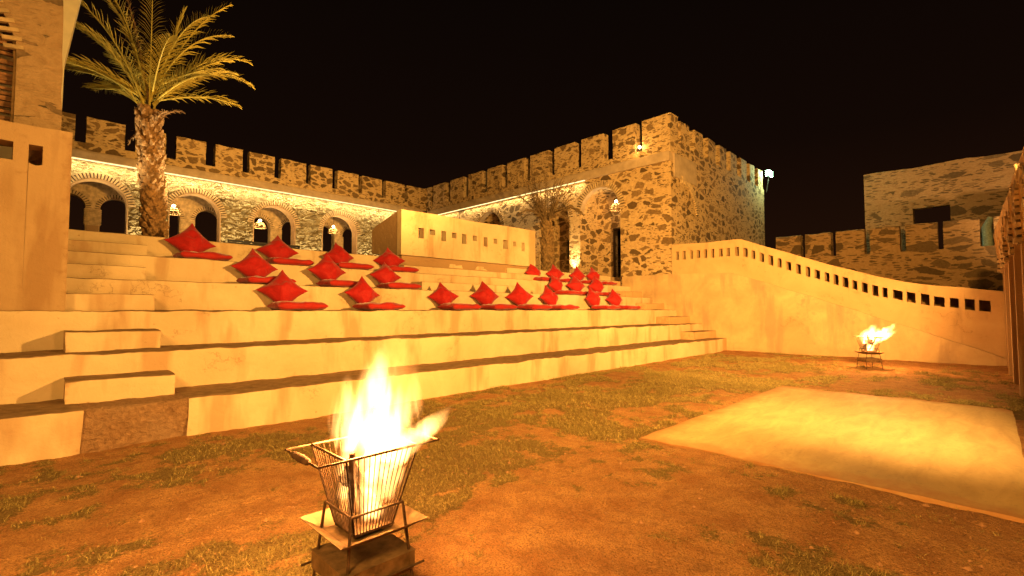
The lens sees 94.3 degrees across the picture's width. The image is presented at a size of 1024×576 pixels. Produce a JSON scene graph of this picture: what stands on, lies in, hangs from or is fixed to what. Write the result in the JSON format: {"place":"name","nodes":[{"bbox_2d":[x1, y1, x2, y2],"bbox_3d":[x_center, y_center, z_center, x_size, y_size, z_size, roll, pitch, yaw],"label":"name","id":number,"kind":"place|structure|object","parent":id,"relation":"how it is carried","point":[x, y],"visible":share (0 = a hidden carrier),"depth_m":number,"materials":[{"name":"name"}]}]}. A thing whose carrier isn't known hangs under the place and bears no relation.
{"place":"outdoors","nodes":[
{"label":"outdoors","id":0,"kind":"place"},
{"bbox_2d":[0,350,1023,575],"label":"ground","id":1,"kind":"structure","parent":0,"point":[215,502],"depth_m":3.66,"materials":[{"name":"brown soil"}]},
{"bbox_2d":[284,426,438,575],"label":"fire basket","id":2,"kind":"object","parent":1,"relation":"on","point":[364,542],"visible":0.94,"depth_m":2.40,"materials":[{"name":"metal"}]},
{"bbox_2d":[349,451,356,512],"bbox_3d":[-0.796,0.973,2.368,0.037,0.343,0.168,1,-3,-14],"label":"firewood","id":3,"kind":"object","parent":2,"relation":"in","point":[352,455],"visible":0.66,"depth_m":2.35,"materials":[{"name":"brown wood"}]},
{"bbox_2d":[338,433,369,484],"bbox_3d":[-0.808,0.882,2.444,0.163,0.250,0.066,3,-4,-45],"label":"firewood","id":4,"kind":"object","parent":2,"relation":"in","point":[359,450],"visible":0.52,"depth_m":2.45,"materials":[{"name":"brown wood"}]},
{"bbox_2d":[339,449,379,487],"bbox_3d":[-0.786,0.935,2.470,0.089,0.143,0.237,-2,-3,31],"label":"firewood","id":5,"kind":"object","parent":2,"relation":"in","point":[372,461],"visible":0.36,"depth_m":2.47,"materials":[{"name":"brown wood"}]},
{"bbox_2d":[344,458,376,508],"bbox_3d":[-0.785,1.009,2.457,0.088,0.304,0.221,-1,-3,22],"label":"firewood","id":6,"kind":"object","parent":2,"relation":"in","point":[361,475],"visible":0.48,"depth_m":2.44,"materials":[{"name":"brown wood"}]},
{"bbox_2d":[348,453,390,501],"bbox_3d":[-0.764,1.008,2.543,0.224,0.262,0.080,0,-3,-7],"label":"firewood","id":7,"kind":"object","parent":2,"relation":"in","point":[383,457],"visible":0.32,"depth_m":2.52,"materials":[{"name":"brown wood"}]},
{"bbox_2d":[365,469,390,505],"bbox_3d":[-0.749,1.005,2.494,0.240,0.260,0.078,0,-3,4],"label":"firewood","id":8,"kind":"object","parent":2,"relation":"in","point":[375,486],"visible":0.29,"depth_m":2.46,"materials":[{"name":"brown wood"}]},
{"bbox_2d":[0,229,726,465],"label":"terraced seating","id":9,"kind":"object","parent":1,"relation":"on","point":[139,339],"visible":0.88,"depth_m":7.82,"materials":[{"name":"paint"}]},
{"bbox_2d":[0,0,63,165],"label":"stone pier","id":10,"kind":"structure","parent":9,"relation":"on","point":[35,28],"depth_m":6.86,"materials":[{"name":"stone"}]},
{"bbox_2d":[0,14,15,146],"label":"wooden screen","id":11,"kind":"object","parent":10,"relation":"attached to","point":[7,79],"visible":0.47,"depth_m":6.74,"materials":[{"name":"brown wood"}]},
{"bbox_2d":[0,120,72,311],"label":"plaster parapet","id":12,"kind":"structure","parent":9,"relation":"on","point":[34,213],"depth_m":6.37,"materials":[{"name":"beige paint"}]},
{"bbox_2d":[0,0,80,159],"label":"lit buttress","id":13,"kind":"structure","parent":9,"relation":"on","point":[71,10],"depth_m":8.12,"materials":[{"name":"paint"}]},
{"bbox_2d":[65,0,254,237],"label":"palm tree","id":14,"kind":"object","parent":9,"relation":"on","point":[150,164],"visible":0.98,"depth_m":10.37,"materials":[{"name":"green plant"}]},
{"bbox_2d":[163,223,216,251],"bbox_3d":[-6.626,-0.934,9.804,0.513,0.651,0.671,-26,21,38],"label":"cushion","id":15,"kind":"object","parent":9,"relation":"on","point":[190,238],"visible":0.87,"depth_m":9.65,"materials":[{"name":"red fabric"}]},
{"bbox_2d":[173,251,232,260],"bbox_3d":[-6.230,-0.641,9.578,0.629,0.172,0.916,-2,-3,43],"label":"seat mat","id":16,"kind":"object","parent":9,"relation":"on","point":[209,255],"visible":0.72,"depth_m":9.35,"materials":[{"name":"red fabric"}]},
{"bbox_2d":[231,248,277,276],"bbox_3d":[-5.262,-0.419,9.728,0.448,0.657,0.656,-33,21,36],"label":"cushion","id":17,"kind":"object","parent":9,"relation":"on","point":[252,263],"visible":0.81,"depth_m":9.57,"materials":[{"name":"red fabric"}]},
{"bbox_2d":[236,276,295,283],"bbox_3d":[-4.862,-0.148,9.409,0.629,0.172,0.916,-2,-3,41],"label":"seat mat","id":18,"kind":"object","parent":9,"relation":"on","point":[256,280],"visible":0.53,"depth_m":9.09,"materials":[{"name":"red fabric"}]},
{"bbox_2d":[256,235,298,257],"bbox_3d":[-5.469,-0.843,11.076,0.513,0.653,0.664,-42,8,45],"label":"cushion","id":19,"kind":"object","parent":9,"relation":"on","point":[277,246],"visible":0.77,"depth_m":10.90,"materials":[{"name":"red fabric"}]},
{"bbox_2d":[256,270,307,301],"bbox_3d":[-4.393,0.040,9.099,0.518,0.653,0.654,-40,10,50],"label":"cushion","id":20,"kind":"object","parent":9,"relation":"on","point":[282,286],"visible":0.81,"depth_m":8.96,"materials":[{"name":"red fabric"}]},
{"bbox_2d":[265,257,313,265],"bbox_3d":[-5.057,-0.591,10.761,0.628,0.179,0.915,-2,-4,44],"label":"seat mat","id":21,"kind":"object","parent":9,"relation":"on","point":[279,260],"visible":0.7,"depth_m":10.50,"materials":[{"name":"red fabric"}]},
{"bbox_2d":[267,301,327,309],"bbox_3d":[-3.993,0.327,8.850,0.914,0.173,0.629,2,-4,-43],"label":"seat mat","id":22,"kind":"object","parent":9,"relation":"on","point":[290,305],"visible":0.9,"depth_m":8.62,"materials":[{"name":"red fabric"}]},
{"bbox_2d":[307,253,345,279],"bbox_3d":[-4.168,-0.384,10.731,0.522,0.641,0.649,-23,25,40],"label":"cushion","id":23,"kind":"object","parent":9,"relation":"on","point":[326,267],"visible":0.84,"depth_m":10.58,"materials":[{"name":"red fabric"}]},
{"bbox_2d":[316,279,357,286],"bbox_3d":[-3.761,-0.102,10.509,0.628,0.179,0.914,-2,-3,41],"label":"seat mat","id":24,"kind":"object","parent":9,"relation":"on","point":[334,283],"visible":0.68,"depth_m":10.20,"materials":[{"name":"red fabric"}]},
{"bbox_2d":[323,242,353,262],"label":"cushion","id":25,"kind":"object","parent":9,"relation":"on","point":[336,253],"visible":0.63,"depth_m":11.95,"materials":[{"name":"red fabric"}]},
{"bbox_2d":[336,262,373,269],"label":"seat mat","id":26,"kind":"object","parent":9,"relation":"on","point":[354,265],"visible":0.62,"depth_m":11.57,"materials":[{"name":"red fabric"}]},
{"bbox_2d":[345,276,379,303],"bbox_3d":[-3.227,0.126,10.263,0.434,0.593,0.611,-27,20,40],"label":"cushion","id":27,"kind":"object","parent":9,"relation":"on","point":[361,291],"visible":0.84,"depth_m":10.11,"materials":[{"name":"red fabric"}]},
{"bbox_2d":[352,302,405,309],"bbox_3d":[-2.801,0.380,10.024,0.629,0.172,0.916,-2,-3,41],"label":"seat mat","id":28,"kind":"object","parent":9,"relation":"on","point":[378,306],"visible":0.95,"depth_m":9.78,"materials":[{"name":"red fabric"}]},
{"bbox_2d":[369,262,400,282],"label":"cushion","id":29,"kind":"object","parent":9,"relation":"on","point":[384,273],"visible":0.83,"depth_m":11.66,"materials":[{"name":"red fabric"}]},
{"bbox_2d":[373,247,404,265],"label":"cushion","id":30,"kind":"object","parent":9,"relation":"on","point":[388,257],"visible":0.79,"depth_m":12.96,"materials":[{"name":"red fabric"}]},
{"bbox_2d":[376,282,421,289],"bbox_3d":[-2.743,-0.053,11.521,0.910,0.171,0.632,2,-3,-42],"label":"seat mat","id":31,"kind":"object","parent":9,"relation":"on","point":[402,285],"visible":0.82,"depth_m":11.27,"materials":[{"name":"red fabric"}]},
{"bbox_2d":[388,266,418,272],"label":"seat mat","id":32,"kind":"object","parent":9,"relation":"on","point":[403,269],"visible":0.62,"depth_m":12.54,"materials":[{"name":"red fabric"}]},
{"bbox_2d":[428,282,458,304],"bbox_3d":[-1.714,0.218,11.847,0.610,0.593,0.468,36,-40,-3],"label":"cushion","id":33,"kind":"object","parent":9,"relation":"on","point":[440,294],"visible":0.82,"depth_m":11.69,"materials":[{"name":"red fabric"}]},
{"bbox_2d":[372,209,534,272],"bbox_3d":[-1.740,-1.277,16.132,5.697,1.806,1.678,3,-4,-45],"label":"plaster box","id":34,"kind":"object","parent":9,"relation":"on","point":[469,245],"visible":0.94,"depth_m":14.87,"materials":[{"name":"beige paint"}]},
{"bbox_2d":[437,303,480,309],"bbox_3d":[-1.278,0.446,11.563,0.628,0.179,0.915,-3,-4,44],"label":"seat mat","id":35,"kind":"object","parent":9,"relation":"on","point":[454,306],"visible":1,"depth_m":11.32,"materials":[{"name":"red fabric"}]},
{"bbox_2d":[470,281,498,304],"bbox_3d":[-0.724,0.217,12.818,0.511,0.662,0.660,-41,10,49],"label":"cushion","id":36,"kind":"object","parent":9,"relation":"on","point":[484,293],"visible":0.84,"depth_m":12.64,"materials":[{"name":"red fabric"}]},
{"bbox_2d":[480,303,517,309],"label":"seat mat","id":37,"kind":"object","parent":9,"relation":"on","point":[503,306],"visible":0.94,"depth_m":12.21,"materials":[{"name":"red fabric"}]},
{"bbox_2d":[506,282,533,305],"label":"cushion","id":38,"kind":"object","parent":9,"relation":"on","point":[518,295],"visible":0.81,"depth_m":13.53,"materials":[{"name":"red fabric"}]},
{"bbox_2d":[525,264,540,275],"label":"cushion","id":39,"kind":"object","parent":9,"relation":"on","point":[532,270],"visible":0.7,"depth_m":17.14,"materials":[{"name":"red fabric"}]},
{"bbox_2d":[517,304,552,309],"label":"seat mat","id":40,"kind":"object","parent":9,"relation":"on","point":[534,307],"visible":0.98,"depth_m":13.21,"materials":[{"name":"red fabric"}]},
{"bbox_2d":[503,164,584,270],"bbox_3d":[1.335,-2.934,20.184,2.988,4.910,3.455,3,-4,-45],"label":"palm tree","id":41,"kind":"object","parent":9,"relation":"on","point":[547,253],"visible":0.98,"depth_m":20.02,"materials":[{"name":"green plant"}]},
{"bbox_2d":[533,277,559,280],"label":"seat mat","id":42,"kind":"object","parent":9,"relation":"on","point":[542,278],"visible":0.49,"depth_m":16.61,"materials":[{"name":"red fabric"}]},
{"bbox_2d":[540,285,557,304],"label":"cushion","id":43,"kind":"object","parent":9,"relation":"on","point":[549,296],"visible":0.79,"depth_m":14.51,"materials":[{"name":"red fabric"}]},
{"bbox_2d":[546,264,564,278],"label":"cushion","id":44,"kind":"object","parent":9,"relation":"on","point":[555,272],"visible":0.83,"depth_m":17.95,"materials":[{"name":"red fabric"}]},
{"bbox_2d":[549,274,562,291],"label":"cushion","id":45,"kind":"object","parent":9,"relation":"on","point":[555,284],"visible":0.83,"depth_m":16.29,"materials":[{"name":"red fabric"}]},
{"bbox_2d":[549,304,579,309],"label":"seat mat","id":46,"kind":"object","parent":9,"relation":"on","point":[564,307],"visible":0.88,"depth_m":14.11,"materials":[{"name":"red fabric"}]},
{"bbox_2d":[559,278,570,282],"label":"seat mat","id":47,"kind":"object","parent":9,"relation":"on","point":[567,280],"visible":0.34,"depth_m":17.36,"materials":[{"name":"red fabric"}]},
{"bbox_2d":[554,290,582,294],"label":"seat mat","id":48,"kind":"object","parent":9,"relation":"on","point":[566,292],"visible":0.87,"depth_m":15.91,"materials":[{"name":"red fabric"}]},
{"bbox_2d":[566,275,584,290],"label":"cushion","id":49,"kind":"object","parent":9,"relation":"on","point":[575,284],"visible":0.83,"depth_m":17.08,"materials":[{"name":"red fabric"}]},
{"bbox_2d":[569,266,585,279],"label":"cushion","id":50,"kind":"object","parent":9,"relation":"on","point":[577,273],"visible":0.75,"depth_m":18.88,"materials":[{"name":"red fabric"}]},
{"bbox_2d":[579,280,591,283],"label":"seat mat","id":51,"kind":"object","parent":9,"relation":"on","point":[586,281],"visible":0.41,"depth_m":18.41,"materials":[{"name":"red fabric"}]},
{"bbox_2d":[582,291,602,295],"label":"seat mat","id":52,"kind":"object","parent":9,"relation":"on","point":[586,293],"visible":0.33,"depth_m":16.85,"materials":[{"name":"red fabric"}]},
{"bbox_2d":[585,287,600,307],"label":"cushion","id":53,"kind":"object","parent":9,"relation":"on","point":[592,298],"visible":0.83,"depth_m":16.14,"materials":[{"name":"red fabric"}]},
{"bbox_2d":[587,267,599,279],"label":"cushion","id":54,"kind":"object","parent":9,"relation":"on","point":[592,273],"visible":0.69,"depth_m":19.69,"materials":[{"name":"red fabric"}]},
{"bbox_2d":[588,276,604,291],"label":"cushion","id":55,"kind":"object","parent":9,"relation":"on","point":[596,285],"visible":0.82,"depth_m":17.99,"materials":[{"name":"red fabric"}]},
{"bbox_2d":[591,305,620,309],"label":"seat mat","id":56,"kind":"object","parent":9,"relation":"on","point":[608,307],"visible":1,"depth_m":15.75,"materials":[{"name":"red fabric"}]},
{"bbox_2d":[601,281,616,284],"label":"seat mat","id":57,"kind":"object","parent":9,"relation":"on","point":[608,283],"visible":0.57,"depth_m":19.33,"materials":[{"name":"red fabric"}]},
{"bbox_2d":[600,292,620,295],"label":"seat mat","id":58,"kind":"object","parent":9,"relation":"on","point":[606,293],"visible":0.38,"depth_m":17.45,"materials":[{"name":"red fabric"}]},
{"bbox_2d":[605,289,622,309],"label":"cushion","id":59,"kind":"object","parent":9,"relation":"on","point":[614,298],"visible":0.81,"depth_m":17.03,"materials":[{"name":"red fabric"}]},
{"bbox_2d":[617,305,640,309],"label":"seat mat","id":60,"kind":"object","parent":9,"relation":"on","point":[627,307],"visible":0.88,"depth_m":16.66,"materials":[{"name":"red fabric"}]},
{"bbox_2d":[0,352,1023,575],"bbox_3d":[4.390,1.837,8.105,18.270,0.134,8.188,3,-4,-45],"label":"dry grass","id":61,"kind":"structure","parent":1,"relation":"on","point":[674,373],"depth_m":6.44,"materials":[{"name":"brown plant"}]},
{"bbox_2d":[64,360,1023,575],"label":"loose stones","id":62,"kind":"object","parent":1,"relation":"on","point":[967,569],"visible":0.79,"depth_m":3.44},
{"bbox_2d":[622,239,1006,365],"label":"ramp wall","id":63,"kind":"structure","parent":1,"relation":"on","point":[741,295],"depth_m":15.55,"materials":[{"name":"paint"}]},
{"bbox_2d":[638,386,1023,522],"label":"concrete pad","id":64,"kind":"object","parent":1,"relation":"on","point":[960,456],"visible":1,"depth_m":5.32,"materials":[{"name":"beige concrete"}]},
{"bbox_2d":[854,335,884,369],"bbox_3d":[9.051,1.632,12.030,0.470,0.821,0.690,0,-3,5],"label":"fire basket","id":65,"kind":"object","parent":1,"relation":"on","point":[866,359],"visible":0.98,"depth_m":11.90,"materials":[{"name":"metal"}]},
{"bbox_2d":[776,216,1003,291],"bbox_3d":[19.305,-0.011,22.085,0.534,6.032,13.913,3,-4,-45],"label":"battlement","id":66,"kind":"object","parent":1,"relation":"on","point":[963,258],"visible":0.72,"depth_m":22.19,"materials":[{"name":"brown stone"}]},
{"bbox_2d":[864,150,1022,253],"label":"stone house","id":67,"kind":"structure","parent":1,"relation":"on","point":[971,188],"depth_m":24.63,"materials":[{"name":"beige stone"}]},
{"bbox_2d":[994,150,1023,396],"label":"side arcade","id":68,"kind":"object","parent":1,"relation":"on","point":[1009,236],"visible":1,"depth_m":8.24,"materials":[{"name":"paint"}]},
{"bbox_2d":[62,0,1023,257],"label":"sky","id":69,"kind":"structure","parent":0,"point":[822,96],"materials":[{"name":"black"}]},
{"bbox_2d":[981,217,994,245],"bbox_3d":[22.018,-0.410,21.863,0.390,5.782,0.414,3,-4,-45],"label":"pale post","id":70,"kind":"object","parent":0,"point":[987,235],"visible":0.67,"depth_m":21.85,"materials":[{"name":"paint"}]},
{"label":"terrace ground","id":71,"kind":"structure","parent":0,"visible":0},
{"bbox_2d":[61,111,426,255],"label":"arcade building","id":72,"kind":"structure","parent":71,"relation":"on","point":[230,195],"depth_m":23.96,"materials":[{"name":"stone"}]},
{"bbox_2d":[170,204,180,215],"bbox_3d":[-16.150,-4.195,22.669,0.644,1.382,0.644,3,-4,-45],"label":"hanging lantern","id":73,"kind":"object","parent":72,"relation":"hanging from","point":[173,207],"visible":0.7,"depth_m":22.64,"materials":[{"name":"paint"}]},
{"bbox_2d":[254,219,265,228],"bbox_3d":[-13.456,-3.975,25.356,0.644,1.582,0.644,3,-4,-45],"label":"hanging lantern","id":74,"kind":"object","parent":72,"relation":"hanging from","point":[256,224],"visible":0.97,"depth_m":25.30,"materials":[{"name":"paint"}]},
{"bbox_2d":[328,217,338,233],"bbox_3d":[-10.607,-3.937,28.206,0.644,1.402,0.644,3,-4,-45],"label":"hanging lantern","id":75,"kind":"object","parent":72,"relation":"hanging from","point":[332,230],"visible":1,"depth_m":28.19,"materials":[{"name":"paint"}]},
{"bbox_2d":[227,239,299,248],"bbox_3d":[-12.466,-1.332,23.935,3.400,1.910,0.080,3,-4,-45],"label":"iron rail","id":76,"kind":"object","parent":71,"relation":"on","point":[256,243],"visible":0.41,"depth_m":23.51,"materials":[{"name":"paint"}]},
{"bbox_2d":[425,113,764,285],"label":"corner wing","id":77,"kind":"structure","parent":71,"relation":"on","point":[674,181],"depth_m":22.62,"materials":[{"name":"beige stone"}]},
{"bbox_2d":[609,200,619,211],"bbox_3d":[4.808,-4.249,21.921,0.644,1.342,0.644,3,-4,-45],"label":"hanging lantern","id":78,"kind":"object","parent":77,"relation":"hanging from","point":[616,204],"visible":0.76,"depth_m":21.77,"materials":[{"name":"paint"}]},
{"bbox_2d":[765,170,772,191],"bbox_3d":[14.832,-6.170,27.475,0.600,1.205,0.310,3,-4,-45],"label":"pole lamp","id":79,"kind":"object","parent":77,"relation":"attached to","point":[769,173],"visible":1,"depth_m":27.36,"materials":[{"name":"glass"}]}
]}

